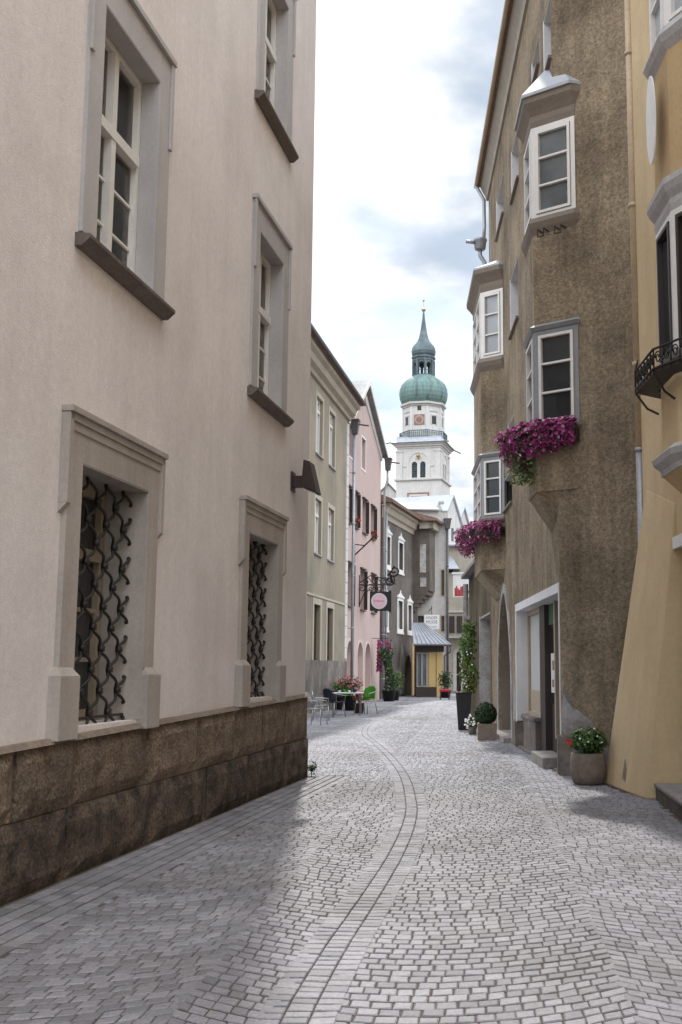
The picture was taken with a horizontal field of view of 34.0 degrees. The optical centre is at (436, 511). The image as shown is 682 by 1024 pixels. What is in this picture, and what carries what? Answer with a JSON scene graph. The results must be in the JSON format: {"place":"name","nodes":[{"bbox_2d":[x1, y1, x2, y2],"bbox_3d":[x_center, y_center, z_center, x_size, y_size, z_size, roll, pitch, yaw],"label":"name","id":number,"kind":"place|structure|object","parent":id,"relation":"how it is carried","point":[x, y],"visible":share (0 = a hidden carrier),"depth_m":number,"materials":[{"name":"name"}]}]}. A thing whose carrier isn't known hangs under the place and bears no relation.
{"place":"outdoors","nodes":[
{"label":"outdoors","id":0,"kind":"place"},
{"bbox_2d":[305,323,368,713],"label":"olive house","id":1,"kind":"structure","parent":0,"point":[337,401],"depth_m":42.49,"materials":[{"name":"beige paint"}]},
{"bbox_2d":[311,597,321,659],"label":"window","id":2,"kind":"structure","parent":1,"relation":"in","point":[316,601],"depth_m":40.31,"materials":[{"name":"metal"}]},
{"bbox_2d":[313,494,322,557],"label":"window","id":3,"kind":"structure","parent":1,"relation":"in","point":[315,541],"depth_m":41.01,"materials":[{"name":"white wood"}]},
{"bbox_2d":[315,390,323,459],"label":"window","id":4,"kind":"structure","parent":1,"relation":"in","point":[317,412],"depth_m":41.54,"materials":[{"name":"white wood"}]},
{"bbox_2d":[325,601,334,660],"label":"window","id":5,"kind":"structure","parent":1,"relation":"in","point":[328,604],"depth_m":42.74,"materials":[{"name":"metal"}]},
{"bbox_2d":[327,502,334,563],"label":"window","id":6,"kind":"structure","parent":1,"relation":"in","point":[329,505],"depth_m":43.42,"materials":[{"name":"white wood"}]},
{"bbox_2d":[328,405,335,471],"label":"window","id":7,"kind":"structure","parent":1,"relation":"in","point":[330,409],"depth_m":43.95,"materials":[{"name":"white wood"}]},
{"bbox_2d":[0,691,681,1023],"bbox_3d":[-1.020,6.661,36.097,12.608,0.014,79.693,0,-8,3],"label":"street paving","id":8,"kind":"structure","parent":0,"point":[416,717],"depth_m":7.49,"materials":[{"name":"stone"}]},
{"bbox_2d":[0,0,315,905],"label":"white house","id":9,"kind":"structure","parent":8,"relation":"on","point":[156,198],"depth_m":10.53,"materials":[{"name":"paint"}]},
{"bbox_2d":[45,404,168,741],"bbox_3d":[-2.955,0.581,9.485,0.749,2.580,2.105,0,-8,0],"label":"window","id":10,"kind":"structure","parent":9,"relation":"in","point":[111,490],"depth_m":9.95,"materials":[{"name":"beige stone"}]},
{"bbox_2d":[74,0,177,319],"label":"window","id":11,"kind":"structure","parent":9,"relation":"in","point":[129,92],"depth_m":10.38,"materials":[{"name":"white wood"}]},
{"bbox_2d":[234,495,288,706],"bbox_3d":[-2.410,1.179,14.156,0.744,2.510,2.058,0,-8,0],"label":"window","id":12,"kind":"structure","parent":9,"relation":"in","point":[259,671],"depth_m":14.68,"materials":[{"name":"beige stone"}]},
{"bbox_2d":[247,193,293,426],"bbox_3d":[-2.288,-2.627,14.846,0.360,2.640,1.881,-1,-8,7],"label":"window","id":13,"kind":"structure","parent":9,"relation":"in","point":[271,259],"depth_m":15.28,"materials":[{"name":"white wood"}]},
{"bbox_2d":[254,0,298,162],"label":"window","id":14,"kind":"structure","parent":9,"relation":"in","point":[276,19],"depth_m":15.88,"materials":[{"name":"white wood"}]},
{"bbox_2d":[290,460,320,495],"bbox_3d":[-1.885,-0.486,15.966,0.398,0.486,0.320,-1,-8,7],"label":"wall floodlight","id":15,"kind":"object","parent":9,"relation":"attached to","point":[307,480],"depth_m":15.83,"materials":[{"name":"brown metal"}]},
{"bbox_2d":[307,761,316,775],"bbox_3d":[-1.844,3.789,16.361,0.169,0.231,0.214,0,-8,0],"label":"weed plant","id":16,"kind":"object","parent":8,"relation":"on","point":[310,768],"visible":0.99,"depth_m":16.35,"materials":[{"name":"green plant"}]},
{"bbox_2d":[306,692,327,724],"bbox_3d":[-3.380,5.475,30.960,0.548,0.905,0.566,-2,-8,15],"label":"metal chair","id":17,"kind":"object","parent":8,"relation":"on","point":[308,705],"visible":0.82,"depth_m":31.07,"materials":[{"name":"metal"}]},
{"bbox_2d":[312,690,329,720],"bbox_3d":[-3.493,5.817,33.400,0.548,0.905,0.566,1,-8,-5],"label":"metal chair","id":18,"kind":"object","parent":8,"relation":"on","point":[319,705],"visible":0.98,"depth_m":33.17,"materials":[{"name":"metal"}]},
{"bbox_2d":[321,688,345,717],"bbox_3d":[-3.336,6.125,35.637,0.673,0.916,0.629,-7,-10,40],"label":"cafe chair","id":19,"kind":"object","parent":8,"relation":"on","point":[328,693],"visible":0.95,"depth_m":35.45,"materials":[{"name":"metal"}]},
{"bbox_2d":[330,681,345,709],"bbox_3d":[-3.714,6.955,42.059,0.670,1.080,0.586,0,-8,0],"label":"potted plant","id":20,"kind":"object","parent":8,"relation":"on","point":[339,698],"visible":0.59,"depth_m":41.92,"materials":[{"name":"green plant"}]},
{"bbox_2d":[334,692,363,714],"bbox_3d":[-3.000,6.483,37.559,1.007,0.734,0.770,1,-8,-8],"label":"cafe table","id":21,"kind":"object","parent":8,"relation":"on","point":[359,693],"visible":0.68,"depth_m":37.62,"materials":[{"name":"metal"}]},
{"bbox_2d":[336,675,363,710],"bbox_3d":[-3.221,6.733,41.285,1.023,1.305,0.729,0,-8,0],"label":"potted plant","id":22,"kind":"object","parent":8,"relation":"on","point":[349,701],"visible":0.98,"depth_m":41.08,"materials":[{"name":"pink plant"}]},
{"bbox_2d":[353,694,364,712],"bbox_3d":[-2.725,6.688,38.944,0.421,0.744,0.419,6,-10,-35],"label":"potted plant","id":23,"kind":"object","parent":8,"relation":"on","point":[357,705],"visible":0.55,"depth_m":38.81,"materials":[{"name":"brown plant"}]},
{"bbox_2d":[354,686,377,713],"bbox_3d":[-2.418,6.482,38.283,0.673,0.943,0.629,-6,-10,35],"label":"cafe chair","id":24,"kind":"object","parent":8,"relation":"on","point":[370,692],"visible":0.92,"depth_m":38.46,"materials":[{"name":"green plastic"}]},
{"bbox_2d":[346,380,399,702],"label":"pink house","id":25,"kind":"structure","parent":8,"relation":"on","point":[371,450],"depth_m":52.38,"materials":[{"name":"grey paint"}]},
{"bbox_2d":[348,484,351,524],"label":"window","id":26,"kind":"structure","parent":25,"relation":"in","point":[350,486],"depth_m":48.30,"materials":[{"name":"brown wood"}]},
{"bbox_2d":[347,561,355,607],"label":"window","id":27,"kind":"structure","parent":25,"relation":"in","point":[350,562],"depth_m":48.42,"materials":[{"name":"brown wood"}]},
{"bbox_2d":[355,516,360,526],"bbox_3d":[-3.540,0.418,49.348,0.401,0.493,0.356,0,-8,0],"label":"window flowerpot","id":28,"kind":"object","parent":25,"relation":"on","point":[357,521],"depth_m":49.29,"materials":[{"name":"brown plant"}]},
{"bbox_2d":[355,489,360,529],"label":"window","id":29,"kind":"structure","parent":25,"relation":"in","point":[358,496],"depth_m":50.04,"materials":[{"name":"brown wood"}]},
{"bbox_2d":[361,434,365,472],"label":"window","id":30,"kind":"structure","parent":25,"relation":"in","point":[362,436],"depth_m":51.76,"materials":[{"name":"grey wood"}]},
{"bbox_2d":[360,567,367,611],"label":"window","id":31,"kind":"structure","parent":25,"relation":"in","point":[365,570],"depth_m":51.46,"materials":[{"name":"brown wood"}]},
{"bbox_2d":[362,497,368,535],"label":"window","id":32,"kind":"structure","parent":25,"relation":"in","point":[367,501],"depth_m":52.22,"materials":[{"name":"brown wood"}]},
{"bbox_2d":[370,504,376,540],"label":"window","id":33,"kind":"structure","parent":25,"relation":"in","point":[375,508],"depth_m":54.49,"materials":[{"name":"brown wood"}]},
{"bbox_2d":[371,572,377,614],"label":"window","id":34,"kind":"structure","parent":25,"relation":"in","point":[372,573],"depth_m":54.36,"materials":[{"name":"brown wood"}]},
{"bbox_2d":[359,566,398,611],"bbox_3d":[-2.626,3.482,50.175,1.934,2.101,0.292,-1,-8,7],"label":"hanging sign","id":35,"kind":"object","parent":25,"relation":"attached to","point":[380,600],"visible":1,"depth_m":50.04,"materials":[{"name":"metal"}]},
{"bbox_2d":[372,638,391,672],"bbox_3d":[-2.621,6.889,53.228,0.982,1.674,0.290,0,-8,0],"label":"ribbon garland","id":36,"kind":"object","parent":25,"relation":"hanging from","point":[379,659],"visible":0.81,"depth_m":53.25,"materials":[{"name":"multicoloured fabric"}]},
{"bbox_2d":[378,640,400,700],"bbox_3d":[-2.266,7.525,52.699,1.246,2.901,0.919,0,-8,0],"label":"climbing shrub","id":37,"kind":"object","parent":8,"relation":"on","point":[388,694],"visible":1,"depth_m":52.54,"materials":[{"name":"green plant"}]},
{"bbox_2d":[384,670,403,700],"bbox_3d":[-2.038,8.417,53.956,1.016,1.483,0.875,0,-8,0],"label":"potted plant","id":38,"kind":"object","parent":8,"relation":"on","point":[397,692],"visible":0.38,"depth_m":53.83,"materials":[{"name":"green plant"}]},
{"bbox_2d":[379,494,443,698],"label":"umber house","id":39,"kind":"structure","parent":8,"relation":"on","point":[410,545],"depth_m":62.95,"materials":[{"name":"brown paint"}]},
{"bbox_2d":[382,590,388,632],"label":"window","id":40,"kind":"structure","parent":39,"relation":"in","point":[387,590],"depth_m":58.58,"materials":[{"name":"white paint"}]},
{"bbox_2d":[387,526,392,570],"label":"window","id":41,"kind":"structure","parent":39,"relation":"in","point":[389,532],"depth_m":59.47,"materials":[{"name":"white wood"}]},
{"bbox_2d":[397,590,404,634],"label":"window","id":42,"kind":"structure","parent":39,"relation":"in","point":[400,597],"depth_m":62.11,"materials":[{"name":"white paint"}]},
{"bbox_2d":[398,533,404,575],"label":"window","id":43,"kind":"structure","parent":39,"relation":"in","point":[401,540],"depth_m":62.38,"materials":[{"name":"white wood"}]},
{"bbox_2d":[407,595,413,635],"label":"window","id":44,"kind":"structure","parent":39,"relation":"in","point":[409,602],"depth_m":64.30,"materials":[{"name":"white paint"}]},
{"bbox_2d":[399,501,451,688],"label":"pale house","id":45,"kind":"structure","parent":8,"relation":"on","point":[438,601],"depth_m":66.87,"materials":[{"name":"white paint"}]},
{"bbox_2d":[417,615,423,622],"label":"window","id":46,"kind":"structure","parent":45,"relation":"in","point":[419,617],"depth_m":66.52,"materials":[{"name":"brown wood"}]},
{"bbox_2d":[424,606,438,628],"bbox_3d":[-0.275,6.235,64.797,0.865,1.312,3.168,0,-8,0],"label":"shop sign","id":47,"kind":"object","parent":45,"relation":"attached to","point":[431,621],"visible":0.98,"depth_m":63.22,"materials":[{"name":"metal"}]},
{"bbox_2d":[440,569,445,596],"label":"window","id":48,"kind":"structure","parent":45,"relation":"in","point":[442,571],"depth_m":66.89,"materials":[{"name":"brown wood"}]},
{"bbox_2d":[440,615,445,632],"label":"window","id":49,"kind":"structure","parent":45,"relation":"in","point":[442,617],"depth_m":66.53,"materials":[{"name":"brown wood"}]},
{"bbox_2d":[411,622,451,696],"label":"corner shop","id":50,"kind":"structure","parent":8,"relation":"on","point":[429,643],"depth_m":60.27,"materials":[{"name":"paint"}]},
{"bbox_2d":[416,653,426,686],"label":"window","id":51,"kind":"structure","parent":50,"relation":"in","point":[421,681],"depth_m":60.18,"materials":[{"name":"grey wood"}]},
{"bbox_2d":[439,689,449,699],"bbox_3d":[0.404,9.087,55.308,0.520,0.522,0.400,0,-8,0],"label":"red stool","id":52,"kind":"object","parent":8,"relation":"on","point":[444,690],"visible":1,"depth_m":55.14,"materials":[{"name":"plastic"}]},
{"bbox_2d":[437,671,452,697],"bbox_3d":[0.462,9.021,58.419,0.852,1.524,0.762,0,-8,0],"label":"potted plant","id":53,"kind":"object","parent":8,"relation":"on","point":[445,680],"visible":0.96,"depth_m":58.33,"materials":[{"name":"green plant"}]},
{"bbox_2d":[449,544,474,690],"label":"grey townhouse","id":54,"kind":"structure","parent":8,"relation":"on","point":[458,562],"depth_m":75.24,"materials":[{"name":"grey paint"}]},
{"bbox_2d":[449,616,454,632],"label":"window","id":55,"kind":"structure","parent":54,"relation":"in","point":[451,618],"depth_m":74.82,"materials":[{"name":"brown wood"}]},
{"bbox_2d":[457,652,460,690],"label":"door","id":56,"kind":"structure","parent":54,"relation":"in","point":[458,667],"depth_m":75.50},
{"bbox_2d":[457,616,461,632],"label":"window","id":57,"kind":"structure","parent":54,"relation":"in","point":[459,618],"depth_m":74.79,"materials":[{"name":"brown wood"}]},
{"bbox_2d":[452,572,468,596],"bbox_3d":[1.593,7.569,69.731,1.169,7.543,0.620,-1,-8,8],"label":"hanging sign","id":58,"kind":"object","parent":54,"relation":"attached to","point":[458,582],"visible":0.65,"depth_m":69.94,"materials":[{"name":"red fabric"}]},
{"bbox_2d":[455,622,480,729],"bbox_3d":[0.817,4.229,28.730,0.667,2.789,0.590,0,-8,0],"label":"tall planter","id":59,"kind":"object","parent":8,"relation":"on","point":[463,698],"visible":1,"depth_m":28.62,"materials":[{"name":"black plastic"}]},
{"bbox_2d":[464,714,477,734],"bbox_3d":[0.832,5.083,26.594,0.367,0.499,0.339,0,-8,0],"label":"flower pot","id":60,"kind":"object","parent":8,"relation":"on","point":[471,724],"visible":0.95,"depth_m":26.53,"materials":[{"name":"white plant"}]},
{"bbox_2d":[461,561,491,718],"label":"shop house","id":61,"kind":"structure","parent":8,"relation":"on","point":[479,604],"depth_m":32.85,"materials":[{"name":"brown paint"}]},
{"bbox_2d":[474,702,497,740],"bbox_3d":[1.095,4.645,24.676,0.541,0.843,0.530,0,-8,0],"label":"box planter","id":62,"kind":"object","parent":8,"relation":"on","point":[485,716],"visible":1,"depth_m":24.49,"materials":[{"name":"green plant"}]},
{"bbox_2d":[466,0,637,776],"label":"brown oriel house","id":63,"kind":"structure","parent":8,"relation":"on","point":[549,304],"depth_m":17.60,"materials":[{"name":"paint"}]},
{"bbox_2d":[473,296,480,375],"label":"window","id":64,"kind":"structure","parent":63,"relation":"in","point":[477,320],"depth_m":27.60,"materials":[{"name":"white wood"}]},
{"bbox_2d":[473,460,481,522],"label":"window","id":65,"kind":"structure","parent":63,"relation":"in","point":[477,496],"depth_m":27.07,"materials":[{"name":"grey wood"}]},
{"bbox_2d":[453,518,504,560],"bbox_3d":[0.971,0.706,27.049,1.170,0.726,3.776,0,-8,0],"label":"flower box","id":66,"kind":"object","parent":63,"relation":"attached to","point":[471,534],"visible":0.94,"depth_m":25.65,"materials":[{"name":"purple plant"}]},
{"bbox_2d":[480,288,503,358],"bbox_3d":[1.332,-4.452,26.288,0.637,1.635,0.130,-6,-10,36],"label":"window","id":67,"kind":"structure","parent":63,"relation":"in","point":[491,302],"depth_m":26.29,"materials":[{"name":"white wood"}]},
{"bbox_2d":[481,456,506,517],"bbox_3d":[1.332,-0.572,25.744,0.637,1.429,0.130,-6,-10,36],"label":"window","id":68,"kind":"structure","parent":63,"relation":"in","point":[493,488],"depth_m":25.74,"materials":[{"name":"grey wood"}]},
{"bbox_2d":[494,175,503,241],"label":"window","id":69,"kind":"structure","parent":63,"relation":"in","point":[500,200],"depth_m":27.68,"materials":[{"name":"white wood"}]},
{"bbox_2d":[502,472,512,513],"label":"window","id":70,"kind":"structure","parent":63,"relation":"in","point":[509,475],"depth_m":24.84,"materials":[{"name":"white wood"}]},
{"bbox_2d":[508,415,513,429],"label":"window","id":71,"kind":"structure","parent":63,"relation":"in","point":[511,424],"depth_m":24.52,"materials":[{"name":"white wood"}]},
{"bbox_2d":[508,257,518,339],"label":"window","id":72,"kind":"structure","parent":63,"relation":"in","point":[514,316],"depth_m":24.39,"materials":[{"name":"white wood"}]},
{"bbox_2d":[509,134,518,204],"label":"window","id":73,"kind":"structure","parent":63,"relation":"in","point":[514,154],"depth_m":24.29,"materials":[{"name":"white wood"}]},
{"bbox_2d":[524,130,531,232],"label":"window","id":74,"kind":"structure","parent":63,"relation":"in","point":[527,156],"depth_m":18.67,"materials":[{"name":"white wood"}]},
{"bbox_2d":[526,332,534,422],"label":"window","id":75,"kind":"structure","parent":63,"relation":"in","point":[530,395],"depth_m":18.19,"materials":[{"name":"grey wood"}]},
{"bbox_2d":[527,607,540,717],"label":"window","id":76,"kind":"structure","parent":63,"relation":"in","point":[532,615],"depth_m":22.21,"materials":[{"name":"white glass"}]},
{"bbox_2d":[531,36,539,84],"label":"window","id":77,"kind":"structure","parent":63,"relation":"in","point":[535,64],"depth_m":20.26,"materials":[{"name":"white wood"}]},
{"bbox_2d":[494,415,579,486],"bbox_3d":[1.439,-0.866,17.800,1.090,1.011,2.464,2,-8,-11],"label":"flower box","id":78,"kind":"object","parent":63,"relation":"attached to","point":[521,442],"visible":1,"depth_m":17.13,"materials":[{"name":"purple plant"}]},
{"bbox_2d":[543,0,551,70],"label":"window","id":79,"kind":"structure","parent":63,"relation":"in","point":[547,56],"depth_m":19.05,"materials":[{"name":"white wood"}]},
{"bbox_2d":[531,116,575,218],"bbox_3d":[1.891,-5.504,17.800,0.784,1.551,0.130,-6,-10,35],"label":"window","id":80,"kind":"structure","parent":63,"relation":"in","point":[550,189],"depth_m":17.80,"materials":[{"name":"white wood"}]},
{"bbox_2d":[551,625,556,752],"bbox_3d":[2.161,2.827,18.540,0.064,2.738,3.296,0,-8,-2],"label":"door","id":81,"kind":"structure","parent":63,"relation":"in","point":[554,741],"depth_m":19.89,"materials":[{"name":"black glass"}]},
{"bbox_2d":[534,323,579,421],"bbox_3d":[1.891,-2.112,17.325,0.784,1.558,0.130,-6,-10,35],"label":"window","id":82,"kind":"structure","parent":63,"relation":"in","point":[552,362],"depth_m":17.33,"materials":[{"name":"grey wood"}]},
{"bbox_2d":[565,726,608,785],"bbox_3d":[2.100,3.354,15.319,0.546,0.797,0.551,-4,-9,28],"label":"tub planter","id":83,"kind":"object","parent":8,"relation":"on","point":[587,763],"visible":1,"depth_m":15.15,"materials":[{"name":"grey concrete"}]},
{"bbox_2d":[605,0,681,819],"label":"ochre house","id":84,"kind":"structure","parent":8,"relation":"on","point":[645,756],"depth_m":13.86,"materials":[{"name":"yellow paint"}]},
{"bbox_2d":[649,0,664,51],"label":"window","id":85,"kind":"structure","parent":84,"relation":"in","point":[656,7],"depth_m":13.55,"materials":[{"name":"white wood"}]},
{"bbox_2d":[634,337,681,414],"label":"flower balcony","id":86,"kind":"structure","parent":84,"relation":"attached to","point":[654,380],"depth_m":12.45,"materials":[{"name":"metal"}]},
{"bbox_2d":[656,212,674,363],"bbox_3d":[2.698,-2.547,12.881,0.130,1.665,0.738,0,-8,-2],"label":"window","id":87,"kind":"structure","parent":84,"relation":"in","point":[664,262],"depth_m":13.02,"materials":[{"name":"black wood"}]},
{"bbox_2d":[665,0,681,24],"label":"window","id":88,"kind":"structure","parent":84,"relation":"in","point":[673,8],"depth_m":12.85,"materials":[{"name":"white wood"}]},
{"bbox_2d":[671,205,681,350],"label":"window","id":89,"kind":"structure","parent":84,"relation":"in","point":[676,214],"depth_m":12.45,"materials":[{"name":"white wood"}]},
{"bbox_2d":[311,0,504,522],"label":"sky","id":90,"kind":"structure","parent":0,"point":[402,87],"materials":[{"name":"white"}]},
{"bbox_2d":[381,299,460,497],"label":"church","id":91,"kind":"structure","parent":0,"point":[422,446],"depth_m":150.57,"materials":[{"name":"white paint"}]},
{"bbox_2d":[404,411,408,425],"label":"window","id":92,"kind":"structure","parent":91,"relation":"in","point":[406,419],"depth_m":151.78,"materials":[{"name":"grey glass"}]},
{"bbox_2d":[431,409,437,424],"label":"window","id":93,"kind":"structure","parent":91,"relation":"in","point":[433,418],"depth_m":151.04,"materials":[{"name":"grey glass"}]},
{"bbox_2d":[392,494,463,543],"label":"gabled house","id":94,"kind":"structure","parent":0,"point":[450,505],"depth_m":85.14,"materials":[{"name":"white paint"}]},
{"bbox_2d":[451,528,453,541],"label":"window","id":95,"kind":"structure","parent":94,"relation":"in","point":[452,529],"depth_m":84.54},
{"bbox_2d":[458,506,469,528],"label":"gabled house","id":96,"kind":"structure","parent":0,"point":[464,515],"depth_m":92.97,"materials":[{"name":"white paint"}]}
]}

